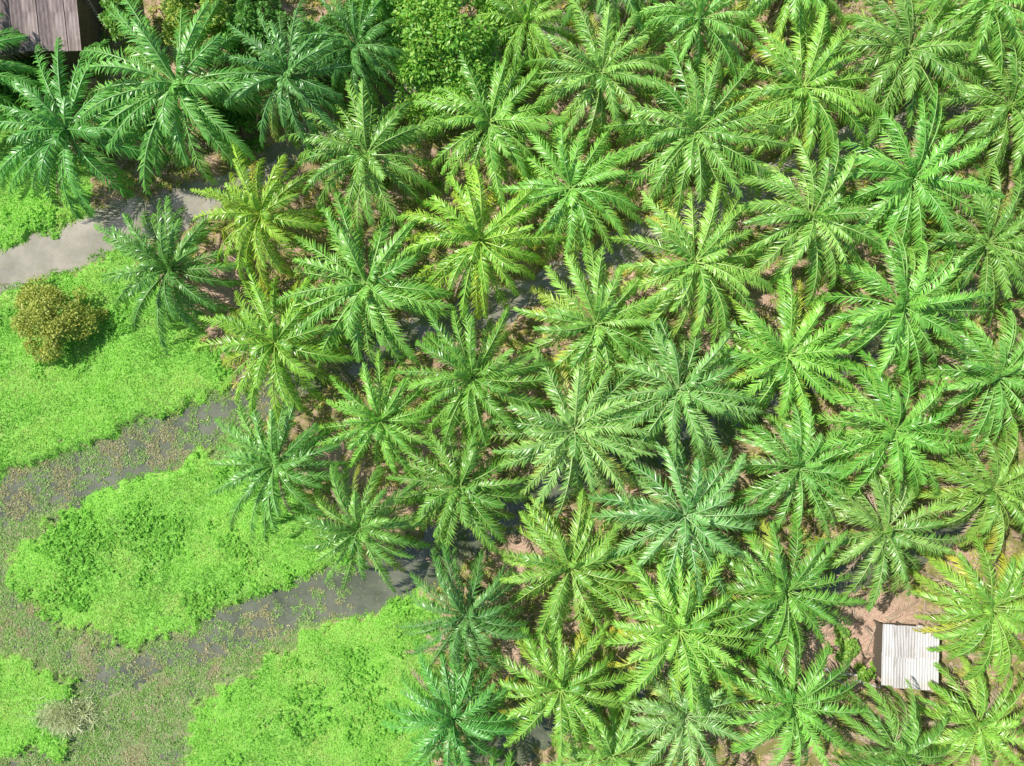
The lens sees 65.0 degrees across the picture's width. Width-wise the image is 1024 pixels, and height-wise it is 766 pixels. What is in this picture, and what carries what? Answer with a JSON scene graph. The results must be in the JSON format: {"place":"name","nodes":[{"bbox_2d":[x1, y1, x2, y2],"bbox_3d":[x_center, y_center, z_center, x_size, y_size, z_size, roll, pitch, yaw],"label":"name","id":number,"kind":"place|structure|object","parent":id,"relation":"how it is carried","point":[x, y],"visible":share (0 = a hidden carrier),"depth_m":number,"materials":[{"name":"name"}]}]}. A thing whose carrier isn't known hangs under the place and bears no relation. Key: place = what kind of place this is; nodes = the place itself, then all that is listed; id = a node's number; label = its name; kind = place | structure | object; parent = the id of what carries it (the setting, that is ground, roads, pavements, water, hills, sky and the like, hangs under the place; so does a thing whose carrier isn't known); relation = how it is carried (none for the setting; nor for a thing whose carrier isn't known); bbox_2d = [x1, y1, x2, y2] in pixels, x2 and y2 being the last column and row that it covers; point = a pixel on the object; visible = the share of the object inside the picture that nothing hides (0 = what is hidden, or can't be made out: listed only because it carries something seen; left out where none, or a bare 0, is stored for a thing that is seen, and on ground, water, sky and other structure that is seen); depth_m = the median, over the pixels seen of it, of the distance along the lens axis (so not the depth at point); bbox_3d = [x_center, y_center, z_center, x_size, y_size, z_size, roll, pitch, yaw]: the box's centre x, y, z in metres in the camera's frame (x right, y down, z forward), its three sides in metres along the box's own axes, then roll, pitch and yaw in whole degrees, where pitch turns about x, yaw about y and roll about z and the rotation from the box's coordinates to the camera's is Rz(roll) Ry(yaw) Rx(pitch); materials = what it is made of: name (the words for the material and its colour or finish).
{"place":"outdoors","nodes":[
{"label":"outdoors","id":0,"kind":"place"},
{"bbox_2d":[0,0,12,53],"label":"roof sheet","id":1,"kind":"object","parent":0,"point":[4,20],"visible":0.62,"depth_m":59.79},
{"bbox_2d":[8,0,26,52],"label":"roof sheet","id":2,"kind":"object","parent":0,"point":[15,13],"visible":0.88,"depth_m":59.81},
{"bbox_2d":[20,0,39,50],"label":"roof sheet","id":3,"kind":"object","parent":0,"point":[29,18],"visible":0.93,"depth_m":59.83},
{"bbox_2d":[0,0,1023,765],"bbox_3d":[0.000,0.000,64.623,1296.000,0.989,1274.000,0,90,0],"label":"ground","id":4,"kind":"structure","parent":0,"point":[886,604],"depth_m":64.20,"materials":[{"name":"plant"}]},
{"bbox_2d":[0,12,42,128],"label":"oil palm tree","id":5,"kind":"object","parent":4,"relation":"on","point":[13,38],"visible":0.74,"depth_m":58.69,"materials":[{"name":"green plant"}]},
{"bbox_2d":[0,56,51,115],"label":"broadleaf tree","id":6,"kind":"object","parent":4,"relation":"on","point":[28,61],"visible":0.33,"depth_m":61.16,"materials":[{"name":"green plant"}]},
{"bbox_2d":[9,275,110,364],"bbox_3d":[-36.121,-5.523,62.642,7.088,3.937,6.801,-35,90,0],"label":"round bush","id":7,"kind":"object","parent":4,"relation":"on","point":[30,295],"visible":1,"depth_m":61.97,"materials":[{"name":"green plant"}]},
{"bbox_2d":[17,692,108,743],"bbox_3d":[-35.754,26.599,63.938,7.529,1.416,4.230,0,90,0],"label":"reed tussock","id":8,"kind":"object","parent":4,"relation":"on","point":[58,718],"visible":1,"depth_m":63.95,"materials":[{"name":"plant"}]},
{"bbox_2d":[0,37,170,219],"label":"oil palm tree","id":9,"kind":"object","parent":4,"relation":"on","point":[61,128],"visible":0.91,"depth_m":57.98,"materials":[{"name":"green plant"}]},
{"bbox_2d":[77,6,100,27],"bbox_3d":[-32.793,-28.360,62.407,0.040,3.766,0.185,-2,90,0],"label":"wall plank","id":10,"kind":"object","parent":4,"relation":"on","point":[89,17],"depth_m":62.34,"materials":[{"name":"brown wood"}]},
{"bbox_2d":[77,1,100,22],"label":"wall plank","id":11,"kind":"object","parent":4,"relation":"on","point":[88,11],"depth_m":62.23,"materials":[{"name":"brown wood"}]},
{"bbox_2d":[77,3,101,26],"bbox_3d":[-32.800,-28.560,62.407,0.040,3.742,0.185,-2,90,0],"label":"wall plank","id":12,"kind":"object","parent":4,"relation":"on","point":[86,12],"depth_m":62.28,"materials":[{"name":"brown wood"}]},
{"bbox_2d":[77,8,101,30],"bbox_3d":[-32.786,-28.160,62.407,0.040,3.736,0.185,-2,90,0],"label":"wall plank","id":13,"kind":"object","parent":4,"relation":"on","point":[87,18],"depth_m":62.33,"materials":[{"name":"brown wood"}]},
{"bbox_2d":[77,0,101,19],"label":"wall plank","id":14,"kind":"object","parent":4,"relation":"on","point":[87,8],"depth_m":62.09,"materials":[{"name":"brown wood"}]},
{"bbox_2d":[78,14,101,35],"bbox_3d":[-32.772,-27.761,62.407,0.040,3.765,0.185,-2,90,0],"label":"wall plank","id":15,"kind":"object","parent":4,"relation":"on","point":[91,26],"depth_m":62.31,"materials":[{"name":"brown wood"}]},
{"bbox_2d":[78,12,101,33],"bbox_3d":[-32.779,-27.961,62.407,0.040,3.754,0.185,-2,90,0],"label":"wall plank","id":16,"kind":"object","parent":4,"relation":"on","point":[89,22],"depth_m":62.32,"materials":[{"name":"brown wood"}]},
{"bbox_2d":[79,23,100,42],"bbox_3d":[-32.751,-27.161,62.407,0.040,3.770,0.185,-2,90,0],"label":"wall plank","id":17,"kind":"object","parent":4,"relation":"on","point":[89,32],"depth_m":62.27,"materials":[{"name":"brown wood"}]},
{"bbox_2d":[78,17,101,36],"bbox_3d":[-32.765,-27.561,62.407,0.040,3.733,0.185,-2,90,0],"label":"wall plank","id":18,"kind":"object","parent":4,"relation":"on","point":[89,27],"depth_m":62.29,"materials":[{"name":"brown wood"}]},
{"bbox_2d":[79,26,100,44],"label":"wall plank","id":19,"kind":"object","parent":4,"relation":"on","point":[86,32],"depth_m":62.11,"materials":[{"name":"brown wood"}]},
{"bbox_2d":[79,20,101,40],"bbox_3d":[-32.758,-27.361,62.407,0.040,3.757,0.185,-2,90,0],"label":"wall plank","id":20,"kind":"object","parent":4,"relation":"on","point":[91,31],"depth_m":62.42,"materials":[{"name":"brown wood"}]},
{"bbox_2d":[97,0,150,42],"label":"broadleaf tree","id":21,"kind":"object","parent":4,"relation":"on","point":[112,28],"visible":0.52,"depth_m":60.50,"materials":[{"name":"green plant"}]},
{"bbox_2d":[94,81,156,142],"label":"broadleaf tree","id":22,"kind":"object","parent":4,"relation":"on","point":[151,120],"visible":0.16,"depth_m":61.73,"materials":[{"name":"green plant"}]},
{"bbox_2d":[93,195,245,356],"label":"oil palm tree","id":23,"kind":"object","parent":4,"relation":"on","point":[140,249],"visible":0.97,"depth_m":58.26,"materials":[{"name":"green plant"}]},
{"bbox_2d":[73,0,282,194],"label":"oil palm tree","id":24,"kind":"object","parent":4,"relation":"on","point":[182,87],"visible":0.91,"depth_m":56.74,"materials":[{"name":"green plant"}]},
{"bbox_2d":[136,0,222,20],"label":"oil palm tree","id":25,"kind":"object","parent":4,"relation":"on","point":[184,5],"visible":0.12,"depth_m":59.70,"materials":[{"name":"green plant"}]},
{"bbox_2d":[0,153,411,765],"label":"broadleaf weeds","id":26,"kind":"object","parent":4,"relation":"on","point":[42,549],"visible":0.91,"depth_m":64.02,"materials":[{"name":"green plant"}]},
{"bbox_2d":[159,0,253,59],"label":"broadleaf tree","id":27,"kind":"object","parent":4,"relation":"on","point":[172,14],"visible":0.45,"depth_m":58.75,"materials":[{"name":"green plant"}]},
{"bbox_2d":[0,107,443,765],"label":"marsh grass","id":28,"kind":"structure","parent":4,"relation":"on","point":[166,575],"depth_m":64.17,"materials":[{"name":"plant"}]},
{"bbox_2d":[203,87,264,153],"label":"broadleaf tree","id":29,"kind":"object","parent":4,"relation":"on","point":[235,119],"visible":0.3,"depth_m":61.60,"materials":[{"name":"green plant"}]},
{"bbox_2d":[217,0,291,72],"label":"broadleaf tree","id":30,"kind":"object","parent":4,"relation":"on","point":[246,21],"visible":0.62,"depth_m":59.32,"materials":[{"name":"green plant"}]},
{"bbox_2d":[190,141,332,291],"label":"oil palm tree","id":31,"kind":"object","parent":4,"relation":"on","point":[252,206],"visible":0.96,"depth_m":57.07,"materials":[{"name":"green plant"}]},
{"bbox_2d":[192,258,355,427],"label":"oil palm tree","id":32,"kind":"object","parent":4,"relation":"on","point":[276,343],"visible":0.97,"depth_m":58.02,"materials":[{"name":"green plant"}]},
{"bbox_2d":[206,390,347,545],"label":"oil palm tree","id":33,"kind":"object","parent":4,"relation":"on","point":[276,462],"visible":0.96,"depth_m":57.92,"materials":[{"name":"green plant"}]},
{"bbox_2d":[208,0,368,150],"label":"oil palm tree","id":34,"kind":"object","parent":4,"relation":"on","point":[289,82],"visible":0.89,"depth_m":56.64,"materials":[{"name":"green plant"}]},
{"bbox_2d":[286,8,371,108],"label":"broadleaf tree","id":35,"kind":"object","parent":4,"relation":"on","point":[327,82],"visible":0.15,"depth_m":60.39,"materials":[{"name":"green plant"}]},
{"bbox_2d":[301,0,411,113],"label":"oil palm tree","id":36,"kind":"object","parent":4,"relation":"on","point":[345,43],"visible":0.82,"depth_m":56.97,"materials":[{"name":"green plant"}]},
{"bbox_2d":[291,459,430,592],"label":"oil palm tree","id":37,"kind":"object","parent":4,"relation":"on","point":[363,525],"visible":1,"depth_m":56.71,"materials":[{"name":"green plant"}]},
{"bbox_2d":[270,187,455,369],"bbox_3d":[-10.867,-7.038,60.507,13.589,9.424,14.256,36,94,1],"label":"oil palm tree","id":38,"kind":"object","parent":4,"relation":"on","point":[374,289],"visible":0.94,"depth_m":57.51,"materials":[{"name":"green plant"}]},
{"bbox_2d":[279,74,452,246],"bbox_3d":[-11.016,-16.630,60.189,12.095,9.983,12.424,23,86,1],"label":"oil palm tree","id":39,"kind":"object","parent":4,"relation":"on","point":[369,154],"visible":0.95,"depth_m":57.53,"materials":[{"name":"green plant"}]},
{"bbox_2d":[315,347,441,478],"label":"oil palm tree","id":40,"kind":"object","parent":4,"relation":"on","point":[378,423],"visible":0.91,"depth_m":58.39,"materials":[{"name":"green plant"}]},
{"bbox_2d":[344,0,430,76],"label":"broadleaf tree","id":41,"kind":"object","parent":4,"relation":"on","point":[382,16],"visible":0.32,"depth_m":57.76,"materials":[{"name":"green plant"}]},
{"bbox_2d":[379,638,531,765],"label":"oil palm tree","id":42,"kind":"object","parent":4,"relation":"on","point":[435,734],"visible":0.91,"depth_m":58.12,"materials":[{"name":"green plant"}]},
{"bbox_2d":[385,0,526,126],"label":"broadleaf tree","id":43,"kind":"object","parent":4,"relation":"on","point":[477,51],"visible":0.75,"depth_m":57.66,"materials":[{"name":"green plant"}]},
{"bbox_2d":[383,408,533,559],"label":"oil palm tree","id":44,"kind":"object","parent":4,"relation":"on","point":[466,485],"visible":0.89,"depth_m":58.27,"materials":[{"name":"green plant"}]},
{"bbox_2d":[394,541,529,673],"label":"oil palm tree","id":45,"kind":"object","parent":4,"relation":"on","point":[468,609],"visible":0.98,"depth_m":57.28,"materials":[{"name":"green plant"}]},
{"bbox_2d":[428,746,516,765],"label":"oil palm tree","id":46,"kind":"object","parent":4,"relation":"on","point":[508,759],"visible":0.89,"depth_m":59.32,"materials":[{"name":"green plant"}]},
{"bbox_2d":[390,303,560,450],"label":"oil palm tree","id":47,"kind":"object","parent":4,"relation":"on","point":[474,376],"visible":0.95,"depth_m":56.50,"materials":[{"name":"green plant"}]},
{"bbox_2d":[397,160,567,319],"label":"oil palm tree","id":48,"kind":"object","parent":4,"relation":"on","point":[480,245],"visible":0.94,"depth_m":56.71,"materials":[{"name":"green plant"}]},
{"bbox_2d":[408,47,569,210],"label":"oil palm tree","id":49,"kind":"object","parent":4,"relation":"on","point":[495,140],"visible":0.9,"depth_m":58.36,"materials":[{"name":"green plant"}]},
{"bbox_2d":[9,0,1023,765],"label":"undergrowth","id":50,"kind":"object","parent":4,"relation":"on","point":[525,332],"visible":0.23,"depth_m":64.12,"materials":[{"name":"green plant"}]},
{"bbox_2d":[471,0,584,86],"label":"oil palm tree","id":51,"kind":"object","parent":4,"relation":"on","point":[525,24],"visible":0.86,"depth_m":58.29,"materials":[{"name":"green plant"}]},
{"bbox_2d":[484,601,641,765],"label":"oil palm tree","id":52,"kind":"object","parent":4,"relation":"on","point":[563,669],"visible":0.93,"depth_m":57.50,"materials":[{"name":"green plant"}]},
{"bbox_2d":[112,0,1023,765],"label":"fallen palm fronds","id":53,"kind":"object","parent":4,"relation":"on","point":[830,632],"visible":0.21,"depth_m":64.00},
{"bbox_2d":[487,112,652,270],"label":"oil palm tree","id":54,"kind":"object","parent":4,"relation":"on","point":[573,196],"visible":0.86,"depth_m":58.39,"materials":[{"name":"green plant"}]},
{"bbox_2d":[479,347,661,520],"bbox_3d":[5.058,3.397,59.969,12.940,10.686,13.551,40,86,5],"label":"oil palm tree","id":55,"kind":"object","parent":4,"relation":"on","point":[571,432],"visible":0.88,"depth_m":56.61,"materials":[{"name":"green plant"}]},
{"bbox_2d":[492,485,653,646],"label":"oil palm tree","id":56,"kind":"object","parent":4,"relation":"on","point":[568,557],"visible":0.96,"depth_m":57.74,"materials":[{"name":"green plant"}]},
{"bbox_2d":[512,239,678,408],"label":"oil palm tree","id":57,"kind":"object","parent":4,"relation":"on","point":[596,324],"visible":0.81,"depth_m":57.49,"materials":[{"name":"green plant"}]},
{"bbox_2d":[518,0,674,156],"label":"oil palm tree","id":58,"kind":"object","parent":4,"relation":"on","point":[593,92],"visible":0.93,"depth_m":57.15,"materials":[{"name":"green plant"}]},
{"bbox_2d":[539,682,666,765],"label":"oil palm tree","id":59,"kind":"object","parent":4,"relation":"on","point":[614,749],"visible":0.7,"depth_m":58.50,"materials":[{"name":"green plant"}]},
{"bbox_2d":[549,0,658,45],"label":"oil palm tree","id":60,"kind":"object","parent":4,"relation":"on","point":[634,5],"visible":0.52,"depth_m":58.09,"materials":[{"name":"green plant"}]},
{"bbox_2d":[587,307,762,469],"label":"oil palm tree","id":61,"kind":"object","parent":4,"relation":"on","point":[676,390],"visible":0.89,"depth_m":56.99,"materials":[{"name":"green plant"}]},
{"bbox_2d":[588,534,764,716],"bbox_3d":[11.570,17.460,59.936,13.413,10.827,12.808,18,85,3],"label":"oil palm tree","id":62,"kind":"object","parent":4,"relation":"on","point":[678,627],"visible":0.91,"depth_m":56.52,"materials":[{"name":"green plant"}]},
{"bbox_2d":[587,436,770,609],"bbox_3d":[12.291,10.165,60.206,12.943,10.012,13.578,-24,88,-5],"label":"oil palm tree","id":63,"kind":"object","parent":4,"relation":"on","point":[683,514],"visible":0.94,"depth_m":57.07,"materials":[{"name":"green plant"}]},
{"bbox_2d":[609,645,755,765],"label":"oil palm tree","id":64,"kind":"object","parent":4,"relation":"on","point":[678,710],"visible":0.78,"depth_m":57.62,"materials":[{"name":"green plant"}]},
{"bbox_2d":[611,180,774,344],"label":"oil palm tree","id":65,"kind":"object","parent":4,"relation":"on","point":[678,272],"visible":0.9,"depth_m":57.30,"materials":[{"name":"green plant"}]},
{"bbox_2d":[596,42,794,217],"bbox_3d":[13.140,-18.241,59.947,12.294,10.524,12.676,-24,90,0],"label":"oil palm tree","id":66,"kind":"object","parent":4,"relation":"on","point":[695,113],"visible":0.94,"depth_m":56.72,"materials":[{"name":"green plant"}]},
{"bbox_2d":[631,0,761,90],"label":"oil palm tree","id":67,"kind":"object","parent":4,"relation":"on","point":[693,35],"visible":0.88,"depth_m":57.24,"materials":[{"name":"green plant"}]},
{"bbox_2d":[701,268,866,438],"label":"oil palm tree","id":68,"kind":"object","parent":4,"relation":"on","point":[781,355],"visible":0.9,"depth_m":58.38,"materials":[{"name":"green plant"}]},
{"bbox_2d":[702,507,867,670],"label":"oil palm tree","id":69,"kind":"object","parent":4,"relation":"on","point":[769,576],"visible":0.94,"depth_m":57.89,"materials":[{"name":"green plant"}]},
{"bbox_2d":[710,619,867,765],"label":"oil palm tree","id":70,"kind":"object","parent":4,"relation":"on","point":[790,700],"visible":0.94,"depth_m":56.80,"materials":[{"name":"green plant"}]},
{"bbox_2d":[719,0,858,65],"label":"oil palm tree","id":71,"kind":"object","parent":4,"relation":"on","point":[775,14],"visible":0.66,"depth_m":58.86,"materials":[{"name":"green plant"}]},
{"bbox_2d":[727,397,861,538],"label":"oil palm tree","id":72,"kind":"object","parent":4,"relation":"on","point":[796,467],"visible":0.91,"depth_m":58.23,"materials":[{"name":"green plant"}]},
{"bbox_2d":[717,4,881,174],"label":"oil palm tree","id":73,"kind":"object","parent":4,"relation":"on","point":[785,59],"visible":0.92,"depth_m":57.32,"materials":[{"name":"green plant"}]},
{"bbox_2d":[725,130,888,307],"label":"oil palm tree","id":74,"kind":"object","parent":4,"relation":"on","point":[799,216],"visible":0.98,"depth_m":56.90,"materials":[{"name":"green plant"}]},
{"bbox_2d":[827,627,860,662],"bbox_3d":[26.376,20.820,63.630,2.663,1.954,2.856,26,90,0],"label":"shrub","id":75,"kind":"object","parent":4,"relation":"on","point":[849,646],"visible":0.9,"depth_m":63.28,"materials":[{"name":"green plant"}]},
{"bbox_2d":[854,661,875,682],"bbox_3d":[28.143,23.034,63.887,2.013,1.439,1.846,0,90,0],"label":"shrub","id":76,"kind":"object","parent":4,"relation":"on","point":[867,673],"visible":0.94,"depth_m":63.54,"materials":[{"name":"green plant"}]},
{"bbox_2d":[801,457,968,611],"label":"oil palm tree","id":77,"kind":"object","parent":4,"relation":"on","point":[864,521],"visible":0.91,"depth_m":58.58,"materials":[{"name":"green plant"}]},
{"bbox_2d":[820,678,949,765],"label":"oil palm tree","id":78,"kind":"object","parent":4,"relation":"on","point":[911,751],"visible":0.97,"depth_m":57.31,"materials":[{"name":"green plant"}]},
{"bbox_2d":[802,347,974,500],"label":"oil palm tree","id":79,"kind":"object","parent":4,"relation":"on","point":[916,422],"visible":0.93,"depth_m":57.28,"materials":[{"name":"green plant"}]},
{"bbox_2d":[811,222,994,384],"bbox_3d":[27.741,-5.597,59.790,12.814,10.999,11.556,-36,93,2],"label":"oil palm tree","id":80,"kind":"object","parent":4,"relation":"on","point":[901,307],"visible":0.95,"depth_m":56.86,"materials":[{"name":"green plant"}]},
{"bbox_2d":[871,619,939,689],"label":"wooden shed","id":81,"kind":"structure","parent":4,"relation":"on","point":[900,652],"depth_m":61.68,"materials":[{"name":"metal"}]},
{"bbox_2d":[817,81,1005,264],"bbox_3d":[29.626,-14.803,60.400,12.813,9.539,12.476,-37,90,0],"label":"oil palm tree","id":82,"kind":"object","parent":4,"relation":"on","point":[905,179],"visible":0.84,"depth_m":57.73,"materials":[{"name":"green plant"}]},
{"bbox_2d":[822,0,1002,145],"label":"oil palm tree","id":83,"kind":"object","parent":4,"relation":"on","point":[905,49],"visible":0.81,"depth_m":57.78,"materials":[{"name":"green plant"}]},
{"bbox_2d":[906,530,1023,681],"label":"oil palm tree","id":84,"kind":"object","parent":4,"relation":"on","point":[964,595],"visible":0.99,"depth_m":57.67,"materials":[{"name":"green plant"}]},
{"bbox_2d":[906,656,1023,765],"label":"oil palm tree","id":85,"kind":"object","parent":4,"relation":"on","point":[963,739],"visible":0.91,"depth_m":58.48,"materials":[{"name":"green plant"}]},
{"bbox_2d":[907,157,1023,327],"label":"oil palm tree","id":86,"kind":"object","parent":4,"relation":"on","point":[981,245],"visible":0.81,"depth_m":57.40,"materials":[{"name":"green plant"}]},
{"bbox_2d":[909,0,1023,87],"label":"oil palm tree","id":87,"kind":"object","parent":4,"relation":"on","point":[987,9],"visible":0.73,"depth_m":56.82,"materials":[{"name":"green plant"}]},
{"bbox_2d":[910,299,1023,456],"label":"oil palm tree","id":88,"kind":"object","parent":4,"relation":"on","point":[988,375],"visible":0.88,"depth_m":58.28,"materials":[{"name":"green plant"}]},
{"bbox_2d":[912,419,1023,564],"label":"oil palm tree","id":89,"kind":"object","parent":4,"relation":"on","point":[992,488],"visible":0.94,"depth_m":57.76,"materials":[{"name":"green plant"}]},
{"bbox_2d":[926,22,1023,183],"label":"oil palm tree","id":90,"kind":"object","parent":4,"relation":"on","point":[973,126],"visible":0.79,"depth_m":57.69,"materials":[{"name":"green plant"}]},
{"bbox_2d":[1002,267,1023,309],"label":"oil palm tree","id":91,"kind":"object","parent":4,"relation":"on","point":[1015,304],"visible":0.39,"depth_m":59.37,"materials":[{"name":"green plant"}]},
{"bbox_2d":[1005,24,1023,71],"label":"oil palm tree","id":92,"kind":"object","parent":4,"relation":"on","point":[1020,27],"visible":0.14,"depth_m":59.86,"materials":[{"name":"green plant"}]},
{"bbox_2d":[1007,586,1023,691],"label":"oil palm tree","id":93,"kind":"object","parent":4,"relation":"on","point":[1015,651],"visible":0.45,"depth_m":60.10,"materials":[{"name":"green plant"}]},
{"bbox_2d":[1009,517,1023,535],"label":"oil palm tree","id":94,"kind":"object","parent":4,"relation":"on","point":[1010,521],"visible":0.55,"depth_m":61.20,"materials":[{"name":"green plant"}]},
{"bbox_2d":[1010,139,1023,174],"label":"oil palm tree","id":95,"kind":"object","parent":4,"relation":"on","point":[1022,168],"visible":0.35,"depth_m":59.93,"materials":[{"name":"green plant"}]},
{"bbox_2d":[0,0,1023,765],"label":"canal water","id":96,"kind":"structure","parent":0,"point":[76,244],"depth_m":64.62,"materials":[{"name":"liquid"}]},
{"bbox_2d":[0,283,357,765],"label":"water weeds","id":97,"kind":"object","parent":96,"relation":"on","point":[119,660],"visible":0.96,"depth_m":64.56,"materials":[{"name":"plant"}]},
{"label":"roof sheet","id":98,"kind":"object","parent":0,"visible":0},
{"bbox_2d":[35,0,52,50],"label":"roof sheet","id":99,"kind":"object","parent":98,"relation":"on","point":[44,26],"visible":0.96,"depth_m":59.88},
{"bbox_3d":[-34.038,-33.167,59.727,1.098,0.046,5.570,-1,81,0],"label":"roof sheet","id":100,"kind":"object","parent":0,"visible":0},
{"label":"roof sheet","id":101,"kind":"object","parent":100,"relation":"on","visible":0},
{"bbox_2d":[48,0,67,51],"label":"roof sheet","id":102,"kind":"object","parent":101,"relation":"on","point":[57,18],"visible":0.88,"depth_m":59.83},
{"bbox_2d":[63,0,81,50],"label":"roof sheet","id":103,"kind":"object","parent":101,"relation":"on","point":[72,24],"visible":1,"depth_m":59.88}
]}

